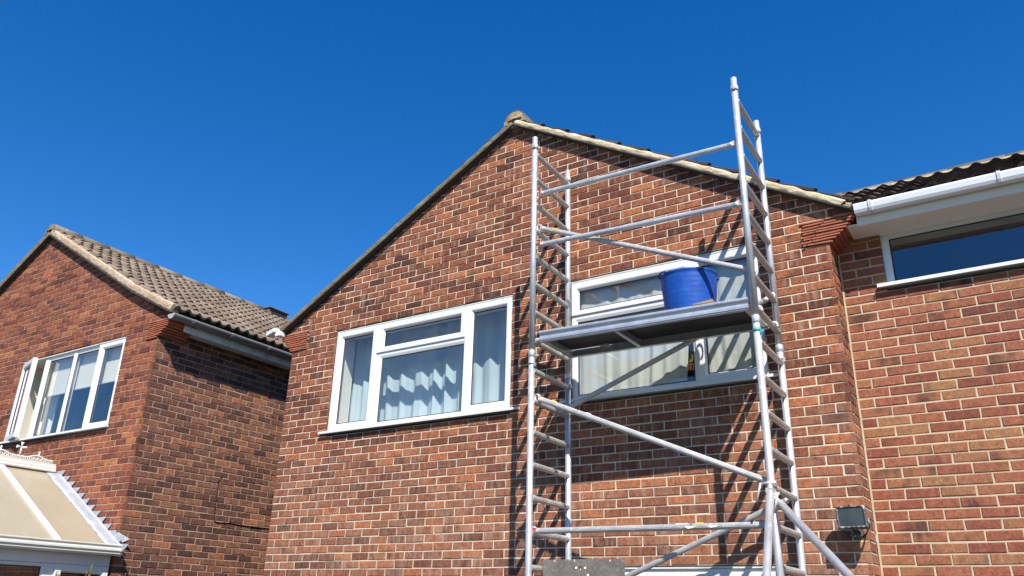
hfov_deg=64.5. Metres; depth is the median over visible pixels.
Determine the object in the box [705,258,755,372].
curtain
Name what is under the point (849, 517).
floodlight
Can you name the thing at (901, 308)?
brick house
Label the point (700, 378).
window
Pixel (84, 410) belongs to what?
window
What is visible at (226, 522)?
cable
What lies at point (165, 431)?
brick house
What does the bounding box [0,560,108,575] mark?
window
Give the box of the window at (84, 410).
[0,336,149,445]
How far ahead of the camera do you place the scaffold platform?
6.45 m
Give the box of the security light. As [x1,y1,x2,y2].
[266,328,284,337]
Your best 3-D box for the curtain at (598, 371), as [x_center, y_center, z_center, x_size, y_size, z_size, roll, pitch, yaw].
[1.083,0.414,7.213,1.115,1.086,0.038,-12,-26,31]
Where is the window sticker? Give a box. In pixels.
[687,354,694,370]
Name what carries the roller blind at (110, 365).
attached to the brick house at (165, 431)
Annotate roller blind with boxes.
[45,357,72,397]
[73,350,98,390]
[98,346,121,384]
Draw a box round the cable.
[214,476,268,528]
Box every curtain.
[27,369,59,435]
[333,310,506,435]
[579,277,688,395]
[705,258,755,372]
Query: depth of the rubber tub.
6.24 m
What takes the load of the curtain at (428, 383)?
hanging from the brick house at (901, 308)
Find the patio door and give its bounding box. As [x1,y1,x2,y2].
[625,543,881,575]
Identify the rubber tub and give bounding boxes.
[658,267,718,309]
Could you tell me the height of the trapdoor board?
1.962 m
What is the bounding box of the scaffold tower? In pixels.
[525,77,854,575]
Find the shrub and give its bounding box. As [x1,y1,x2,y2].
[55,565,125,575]
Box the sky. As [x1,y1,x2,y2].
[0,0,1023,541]
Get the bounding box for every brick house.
[0,224,291,575]
[263,110,1023,575]
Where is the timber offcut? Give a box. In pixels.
[692,299,714,305]
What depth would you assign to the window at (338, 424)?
8.48 m
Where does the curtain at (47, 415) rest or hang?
hanging from the brick house at (165, 431)
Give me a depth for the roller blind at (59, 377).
11.11 m
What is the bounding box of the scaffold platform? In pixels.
[535,297,778,358]
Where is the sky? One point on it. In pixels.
(253, 151)
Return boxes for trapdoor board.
[543,559,624,575]
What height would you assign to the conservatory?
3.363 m
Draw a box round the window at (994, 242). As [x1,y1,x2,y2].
[877,207,1023,290]
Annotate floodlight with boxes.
[835,504,870,538]
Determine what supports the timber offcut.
on the scaffold platform
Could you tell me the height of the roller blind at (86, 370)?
0.571 m
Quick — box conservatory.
[0,442,128,575]
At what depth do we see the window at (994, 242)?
6.90 m
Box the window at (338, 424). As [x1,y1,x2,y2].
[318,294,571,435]
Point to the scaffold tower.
(772, 526)

